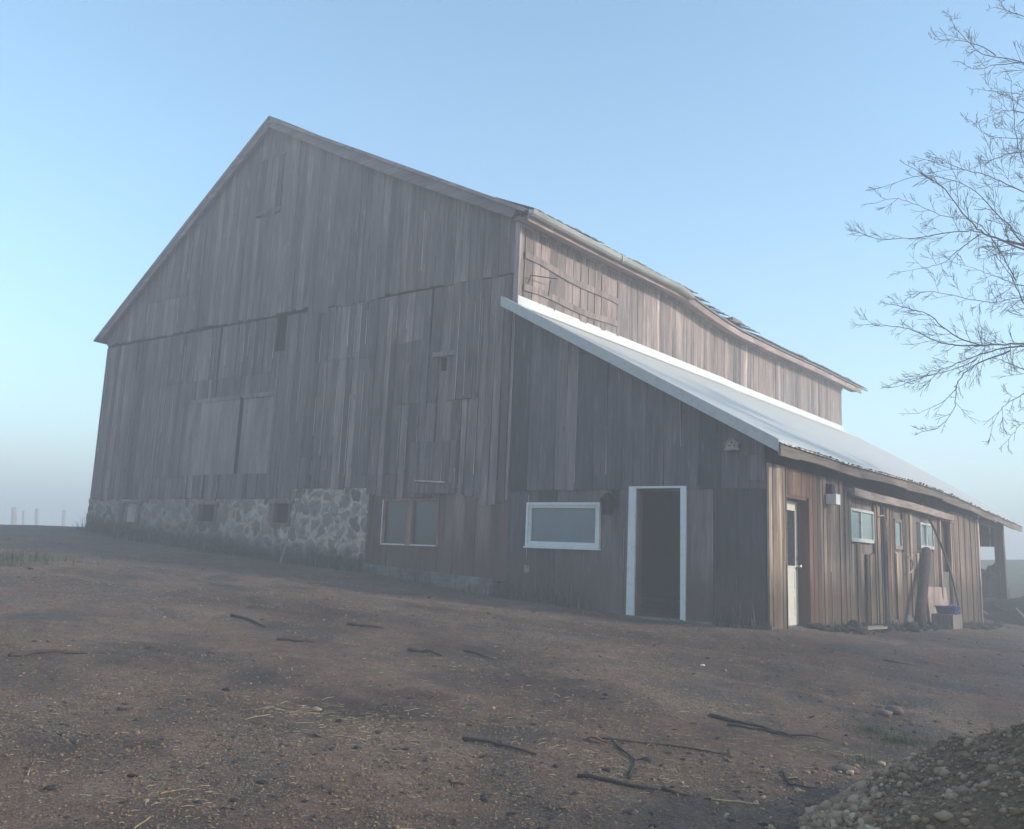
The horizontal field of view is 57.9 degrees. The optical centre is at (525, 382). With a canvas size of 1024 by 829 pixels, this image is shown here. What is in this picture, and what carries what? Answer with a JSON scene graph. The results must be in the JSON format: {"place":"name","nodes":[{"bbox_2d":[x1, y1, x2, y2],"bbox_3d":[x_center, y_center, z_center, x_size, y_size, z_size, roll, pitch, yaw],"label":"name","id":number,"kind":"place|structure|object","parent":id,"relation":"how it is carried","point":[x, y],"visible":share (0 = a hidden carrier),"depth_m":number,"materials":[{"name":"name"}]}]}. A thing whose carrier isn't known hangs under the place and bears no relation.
{"place":"outdoors","nodes":[
{"label":"outdoors","id":0,"kind":"place"},
{"bbox_2d":[0,524,1023,828],"bbox_3d":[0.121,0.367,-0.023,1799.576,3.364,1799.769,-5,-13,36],"label":"ground","id":1,"kind":"structure","parent":0,"point":[78,622],"depth_m":7.76,"materials":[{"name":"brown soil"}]},
{"bbox_2d":[11,507,16,524],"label":"fence post","id":2,"kind":"object","parent":1,"relation":"on","point":[13,515],"visible":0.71,"depth_m":109.72,"materials":[{"name":"grey wood"}]},
{"bbox_2d":[22,510,24,524],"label":"fence post","id":3,"kind":"object","parent":1,"relation":"on","point":[23,512],"visible":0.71,"depth_m":111.87,"materials":[{"name":"grey wood"}]},
{"bbox_2d":[35,508,38,524],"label":"fence post","id":4,"kind":"object","parent":1,"relation":"on","point":[36,515],"visible":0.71,"depth_m":111.81,"materials":[{"name":"grey wood"}]},
{"bbox_2d":[8,649,87,656],"bbox_3d":[-3.977,2.246,7.692,0.620,0.047,0.121,12,-14,-43],"label":"stick","id":5,"kind":"object","parent":1,"relation":"on","point":[13,654],"visible":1,"depth_m":7.68,"materials":[{"name":"brown wood"}]},
{"bbox_2d":[62,510,65,525],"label":"fence post","id":6,"kind":"object","parent":1,"relation":"on","point":[63,517],"visible":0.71,"depth_m":117.80,"materials":[{"name":"grey wood"}]},
{"bbox_2d":[0,539,149,567],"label":"grass","id":7,"kind":"structure","parent":1,"relation":"on","point":[7,558],"depth_m":15.25,"materials":[{"name":"plant"}]},
{"bbox_2d":[117,707,132,710],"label":"stick","id":8,"kind":"object","parent":1,"relation":"on","point":[122,709],"visible":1,"depth_m":6.19,"materials":[{"name":"brown wood"}]},
{"bbox_2d":[133,816,150,828],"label":"straw stalk","id":9,"kind":"object","parent":1,"relation":"on","point":[136,826],"visible":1,"depth_m":4.19,"materials":[{"name":"beige plant"}]},
{"bbox_2d":[151,788,189,796],"bbox_3d":[-1.782,2.058,4.642,0.009,0.017,0.200,-7,-14,40],"label":"straw stalk","id":10,"kind":"object","parent":1,"relation":"on","point":[168,791],"visible":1,"depth_m":4.63,"materials":[{"name":"beige plant"}]},
{"bbox_2d":[230,613,265,626],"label":"stick","id":11,"kind":"object","parent":1,"relation":"on","point":[238,616],"visible":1,"depth_m":10.40,"materials":[{"name":"brown wood"}]},
{"bbox_2d":[279,487,304,562],"bbox_3d":[-5.097,3.100,20.189,0.048,1.669,0.723,-1,-11,19],"label":"leaning pole","id":12,"kind":"object","parent":1,"relation":"on","point":[291,527],"visible":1,"depth_m":20.13,"materials":[{"name":"grey wood"}]},
{"bbox_2d":[277,638,313,641],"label":"stick","id":13,"kind":"object","parent":1,"relation":"on","point":[290,639],"visible":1,"depth_m":9.34,"materials":[{"name":"brown wood"}]},
{"bbox_2d":[312,706,321,711],"bbox_3d":[-1.484,2.321,6.565,0.084,0.037,0.059,-5,-13,36],"label":"rock","id":14,"kind":"object","parent":1,"relation":"on","point":[316,709],"visible":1,"depth_m":6.54,"materials":[{"name":"beige stone"}]},
{"bbox_2d":[347,622,382,628],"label":"stick","id":15,"kind":"object","parent":1,"relation":"on","point":[359,625],"visible":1,"depth_m":10.86,"materials":[{"name":"brown wood"}]},
{"bbox_2d":[407,648,441,655],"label":"stick","id":16,"kind":"object","parent":1,"relation":"on","point":[422,650],"visible":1,"depth_m":9.60,"materials":[{"name":"brown wood"}]},
{"bbox_2d":[71,504,786,629],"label":"weeds","id":17,"kind":"object","parent":1,"relation":"on","point":[99,528],"visible":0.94,"depth_m":19.30,"materials":[{"name":"plant"}]},
{"bbox_2d":[54,619,899,818],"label":"straw clumps","id":18,"kind":"object","parent":1,"relation":"on","point":[393,750],"visible":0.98,"depth_m":6.37,"materials":[{"name":"beige plant"}]},
{"bbox_2d":[463,649,493,659],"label":"stick","id":19,"kind":"object","parent":1,"relation":"on","point":[465,650],"visible":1,"depth_m":9.73,"materials":[{"name":"brown wood"}]},
{"bbox_2d":[462,736,536,754],"bbox_3d":[-0.170,2.356,6.002,0.546,0.052,0.046,-3,-12,26],"label":"stick","id":20,"kind":"object","parent":1,"relation":"on","point":[464,738],"visible":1,"depth_m":6.02,"materials":[{"name":"brown wood"}]},
{"bbox_2d":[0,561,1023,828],"bbox_3d":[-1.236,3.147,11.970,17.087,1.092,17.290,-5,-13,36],"label":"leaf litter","id":21,"kind":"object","parent":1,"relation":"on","point":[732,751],"visible":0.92,"depth_m":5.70,"materials":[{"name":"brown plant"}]},
{"bbox_2d":[0,527,1023,828],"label":"mud clods","id":22,"kind":"object","parent":1,"relation":"on","point":[54,787],"visible":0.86,"depth_m":5.65,"materials":[{"name":"soil"}]},
{"bbox_2d":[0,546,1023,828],"bbox_3d":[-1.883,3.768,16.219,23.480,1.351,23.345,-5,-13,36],"label":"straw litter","id":23,"kind":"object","parent":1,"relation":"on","point":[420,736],"visible":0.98,"depth_m":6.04,"materials":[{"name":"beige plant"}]},
{"bbox_2d":[85,116,1022,629],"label":"barn","id":24,"kind":"structure","parent":1,"relation":"on","point":[383,362],"depth_m":19.88,"materials":[{"name":"weathered wood"},{"name":"stone"},{"name":"metal"}]},
{"bbox_2d":[118,501,142,524],"bbox_3d":[-10.551,3.509,24.773,1.060,0.630,0.170,-5,-13,36],"label":"basement window","id":25,"kind":"structure","parent":24,"relation":"in","point":[129,511],"depth_m":24.77,"materials":[{"name":"grey glass"}]},
{"bbox_2d":[193,501,219,524],"bbox_3d":[-7.841,3.226,22.789,0.980,0.560,0.170,-5,-13,36],"label":"basement window","id":26,"kind":"structure","parent":24,"relation":"in","point":[203,514],"depth_m":22.89,"materials":[{"name":"black glass"}]},
{"bbox_2d":[181,395,240,475],"bbox_3d":[-7.905,1.349,23.166,2.140,1.940,0.043,-5,-13,36],"label":"barn door","id":27,"kind":"structure","parent":24,"relation":"in","point":[212,423],"depth_m":23.13,"materials":[{"name":"grey wood"}]},
{"bbox_2d":[237,391,273,473],"bbox_3d":[-6.466,1.216,22.128,1.180,1.940,0.072,-5,-13,36],"label":"barn door","id":28,"kind":"structure","parent":24,"relation":"in","point":[258,407],"depth_m":22.15,"materials":[{"name":"grey wood"}]},
{"bbox_2d":[267,500,293,526],"bbox_3d":[-5.562,2.994,21.119,0.850,0.590,0.170,-5,-13,36],"label":"basement window","id":29,"kind":"structure","parent":24,"relation":"in","point":[279,511],"depth_m":21.21,"materials":[{"name":"black glass"}]},
{"bbox_2d":[380,498,439,546],"bbox_3d":[-2.333,2.837,18.733,1.580,0.950,0.125,-5,-13,36],"label":"double window","id":30,"kind":"structure","parent":24,"relation":"in","point":[409,521],"depth_m":18.70,"materials":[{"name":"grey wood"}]},
{"bbox_2d":[523,502,600,549],"bbox_3d":[0.664,2.557,16.480,1.620,0.820,0.145,-5,-13,36],"label":"white window","id":31,"kind":"structure","parent":24,"relation":"in","point":[571,525],"depth_m":16.47,"materials":[{"name":"plastic"}]},
{"bbox_2d":[523,237,619,335],"bbox_3d":[1.138,-1.965,19.547,0.289,1.270,3.656,-5,-13,36],"label":"hay door","id":32,"kind":"structure","parent":24,"relation":"in","point":[551,279],"depth_m":19.45,"materials":[{"name":"brown wood"}]},
{"bbox_2d":[600,489,618,514],"bbox_3d":[1.430,2.052,15.835,0.230,0.440,0.240,-5,-13,36],"label":"wall lantern","id":33,"kind":"object","parent":24,"relation":"attached to","point":[609,502],"depth_m":15.80,"materials":[{"name":"black paint"}]},
{"bbox_2d":[626,486,686,622],"bbox_3d":[2.184,2.833,15.304,1.090,2.210,0.260,-5,-13,36],"label":"doorway","id":34,"kind":"structure","parent":24,"relation":"in","point":[635,507],"depth_m":15.43,"materials":[{"name":"white wood"}]},
{"bbox_2d":[724,437,741,450],"bbox_3d":[3.298,0.985,14.730,0.258,0.204,0.141,-5,-13,36],"label":"birdhouse","id":35,"kind":"object","parent":24,"relation":"attached to","point":[732,444],"visible":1,"depth_m":14.69,"materials":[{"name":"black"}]},
{"bbox_2d":[787,494,812,627],"bbox_3d":[4.344,3.014,15.231,0.380,2.275,1.050,-5,-13,36],"label":"entry door","id":36,"kind":"structure","parent":24,"relation":"in","point":[799,542],"depth_m":15.49,"materials":[{"name":"beige paint"}]},
{"bbox_2d":[826,484,839,504],"bbox_3d":[5.439,1.987,16.402,0.205,0.360,0.230,-5,-13,36],"label":"floodlight","id":37,"kind":"object","parent":24,"relation":"attached to","point":[832,498],"visible":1,"depth_m":16.33,"materials":[{"name":"white plastic"}]},
{"bbox_2d":[851,508,874,543],"bbox_3d":[6.535,2.811,18.081,0.130,0.630,1.450,-5,-13,36],"label":"slider window","id":38,"kind":"structure","parent":24,"relation":"in","point":[862,521],"depth_m":18.04,"materials":[{"name":"metal"}]},
{"bbox_2d":[878,515,887,541],"bbox_3d":[7.351,2.999,18.997,0.060,0.557,0.517,-6,-13,38],"label":"hanging cable","id":39,"kind":"object","parent":24,"relation":"attached to","point":[886,526],"visible":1,"depth_m":19.14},
{"bbox_2d":[894,519,902,549],"bbox_3d":[8.096,3.317,20.175,0.090,0.650,0.570,-5,-13,36],"label":"narrow window","id":40,"kind":"structure","parent":24,"relation":"in","point":[898,538],"depth_m":20.20,"materials":[{"name":"white glass"}]},
{"bbox_2d":[906,556,913,573],"bbox_3d":[8.461,4.020,20.351,0.039,0.393,0.540,-5,-13,36],"label":"hung rope","id":41,"kind":"object","parent":24,"relation":"hanging from","point":[911,559],"visible":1,"depth_m":20.43,"materials":[{"name":"fabric"}]},
{"bbox_2d":[916,522,934,549],"bbox_3d":[9.503,3.663,22.013,0.130,0.600,1.250,-5,-13,36],"label":"slider window","id":42,"kind":"structure","parent":24,"relation":"in","point":[925,533],"depth_m":21.92,"materials":[{"name":"metal"}]},
{"bbox_2d":[918,500,962,623],"bbox_3d":[9.783,4.208,21.554,0.632,2.827,1.446,-8,-15,44],"label":"black hose","id":43,"kind":"object","parent":24,"relation":"attached to","point":[945,556],"visible":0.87,"depth_m":22.00,"materials":[{"name":"black rubber"}]},
{"bbox_2d":[936,517,954,605],"bbox_3d":[10.552,4.778,23.322,0.260,2.800,1.430,-5,-13,36],"label":"side doorway","id":44,"kind":"structure","parent":24,"relation":"in","point":[940,525],"depth_m":23.67,"materials":[{"name":"brown wood"}]},
{"bbox_2d":[586,735,610,742],"bbox_3d":[0.500,2.442,6.323,0.170,0.042,0.059,2,-10,0],"label":"fallen leaf","id":45,"kind":"object","parent":1,"relation":"on","point":[598,738],"visible":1,"depth_m":6.32,"materials":[{"name":"brown plant"}]},
{"bbox_2d":[577,774,657,789],"bbox_3d":[0.535,2.337,5.413,0.472,0.055,0.026,0,-11,14],"label":"stick","id":46,"kind":"object","parent":1,"relation":"on","point":[593,776],"visible":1,"depth_m":5.41,"materials":[{"name":"brown wood"}]},
{"bbox_2d":[612,741,646,779],"bbox_3d":[0.694,2.429,5.954,0.186,0.062,0.857,2,-10,0],"label":"stick","id":47,"kind":"object","parent":1,"relation":"on","point":[629,776],"visible":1,"depth_m":5.96,"materials":[{"name":"brown wood"}]},
{"bbox_2d":[642,757,651,761],"bbox_3d":[0.790,2.466,6.040,0.071,0.035,0.064,-5,-13,36],"label":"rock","id":48,"kind":"object","parent":1,"relation":"on","point":[647,759],"visible":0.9,"depth_m":6.02,"materials":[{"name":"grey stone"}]},
{"bbox_2d":[599,737,731,756],"bbox_3d":[0.957,2.522,6.410,0.926,0.078,0.094,1,-10,6],"label":"stick","id":49,"kind":"object","parent":1,"relation":"on","point":[625,740],"visible":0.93,"depth_m":6.43,"materials":[{"name":"brown wood"}]},
{"bbox_2d":[661,786,691,796],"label":"stick","id":50,"kind":"object","parent":1,"relation":"on","point":[663,788],"visible":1,"depth_m":5.36,"materials":[{"name":"brown wood"}]},
{"bbox_2d":[711,798,758,803],"bbox_3d":[1.203,2.406,5.302,0.280,0.025,0.031,2,-10,0],"label":"straw stalk","id":51,"kind":"object","parent":1,"relation":"on","point":[715,799],"visible":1,"depth_m":5.30,"materials":[{"name":"beige plant"}]},
{"bbox_2d":[727,723,786,735],"bbox_3d":[1.829,2.739,7.312,0.463,0.057,0.100,-1,-11,15],"label":"stick","id":52,"kind":"object","parent":1,"relation":"on","point":[744,726],"visible":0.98,"depth_m":7.33,"materials":[{"name":"brown wood"}]},
{"bbox_2d":[709,713,831,740],"bbox_3d":[1.892,2.725,7.300,0.989,0.092,0.188,-5,-13,36],"label":"stick","id":53,"kind":"object","parent":1,"relation":"on","point":[736,721],"visible":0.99,"depth_m":7.41,"materials":[{"name":"brown wood"}]},
{"bbox_2d":[782,769,816,787],"bbox_3d":[1.674,2.513,5.845,0.164,0.038,0.373,6,-11,-21],"label":"stick","id":54,"kind":"object","parent":1,"relation":"on","point":[788,782],"visible":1,"depth_m":5.78,"materials":[{"name":"brown wood"}]},
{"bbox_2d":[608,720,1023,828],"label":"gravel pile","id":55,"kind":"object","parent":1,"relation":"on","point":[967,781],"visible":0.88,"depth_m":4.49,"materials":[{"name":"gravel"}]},
{"bbox_2d":[832,764,859,773],"bbox_3d":[2.171,2.629,6.283,0.179,0.050,0.138,0,-11,14],"label":"rock","id":56,"kind":"object","parent":1,"relation":"on","point":[843,768],"visible":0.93,"depth_m":6.24,"materials":[{"name":"grey stone"}]},
{"bbox_2d":[809,691,938,770],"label":"grass","id":57,"kind":"structure","parent":1,"relation":"on","point":[900,740],"depth_m":7.35,"materials":[{"name":"plant"}]},
{"bbox_2d":[876,709,892,715],"bbox_3d":[3.204,2.955,8.262,0.143,0.065,0.114,-5,-13,36],"label":"rock","id":58,"kind":"object","parent":1,"relation":"on","point":[883,712],"visible":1,"depth_m":8.22,"materials":[{"name":"grey stone"}]},
{"bbox_2d":[884,705,903,714],"bbox_3d":[3.329,2.968,8.360,0.184,0.094,0.151,-5,-13,36],"label":"rock","id":59,"kind":"object","parent":1,"relation":"on","point":[896,710],"visible":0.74,"depth_m":8.31,"materials":[{"name":"grey stone"}]},
{"bbox_2d":[883,659,916,665],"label":"stick","id":60,"kind":"object","parent":1,"relation":"on","point":[898,662],"visible":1,"depth_m":11.45,"materials":[{"name":"brown wood"}]},
{"bbox_2d":[822,613,986,629],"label":"weeds","id":61,"kind":"object","parent":1,"relation":"on","point":[880,623],"visible":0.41,"depth_m":17.93,"materials":[{"name":"brown plant"}]},
{"bbox_2d":[808,620,1016,634],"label":"wall foot mud","id":62,"kind":"object","parent":1,"relation":"on","point":[908,626],"depth_m":17.41,"materials":[{"name":"soil"}]},
{"bbox_2d":[856,625,887,629],"bbox_3d":[6.332,4.454,16.795,0.220,0.063,1.304,-6,-13,38],"label":"loose plank","id":63,"kind":"object","parent":62,"relation":"on","point":[876,627],"visible":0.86,"depth_m":16.64,"materials":[{"name":"wood"}]},
{"bbox_2d":[914,547,930,626],"bbox_3d":[8.866,4.552,20.616,0.233,1.779,1.896,-4,-12,29],"label":"leaning log","id":64,"kind":"object","parent":1,"relation":"on","point":[921,599],"visible":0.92,"depth_m":20.46,"materials":[{"name":"brown wood"}]},
{"bbox_2d":[845,0,1023,453],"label":"bare tree","id":65,"kind":"object","parent":1,"relation":"on","point":[995,247],"visible":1,"depth_m":15.75,"materials":[{"name":"brown plant"}]},
{"bbox_2d":[927,587,948,621],"bbox_3d":[9.907,5.428,22.148,0.170,1.050,1.828,-5,-13,36],"label":"insulation board","id":66,"kind":"object","parent":1,"relation":"on","point":[935,596],"visible":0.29,"depth_m":21.98,"materials":[{"name":"plastic"}]},
{"bbox_2d":[931,613,962,629],"bbox_3d":[9.472,5.388,20.780,0.450,0.356,0.900,-5,-13,36],"label":"wooden block","id":67,"kind":"object","parent":1,"relation":"on","point":[951,621],"depth_m":20.47,"materials":[{"name":"wood"}]},
{"bbox_2d":[934,604,960,614],"bbox_3d":[9.502,5.107,20.817,0.565,0.211,0.580,-5,-13,36],"label":"plastic tub","id":68,"kind":"object","parent":67,"relation":"on","point":[949,609],"visible":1,"depth_m":20.62,"materials":[{"name":"blue plastic"}]},
{"bbox_2d":[981,563,1010,598],"bbox_3d":[16.066,7.005,31.884,1.265,1.558,1.265,-5,-13,36],"label":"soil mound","id":69,"kind":"object","parent":1,"relation":"on","point":[989,587],"visible":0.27,"depth_m":31.61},
{"bbox_2d":[982,596,1023,625],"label":"mud heap","id":70,"kind":"object","parent":1,"relation":"on","point":[1008,605],"visible":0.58,"depth_m":27.60,"materials":[{"name":"soil"}]},
{"bbox_2d":[991,604,1023,620],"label":"debris stick","id":71,"kind":"object","parent":70,"relation":"on","point":[995,606],"visible":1,"depth_m":26.32,"materials":[{"name":"wood"}]},
{"bbox_2d":[0,0,1023,559],"label":"sky","id":72,"kind":"structure","parent":0,"point":[726,149],"materials":[{"name":"blue"}]}
]}

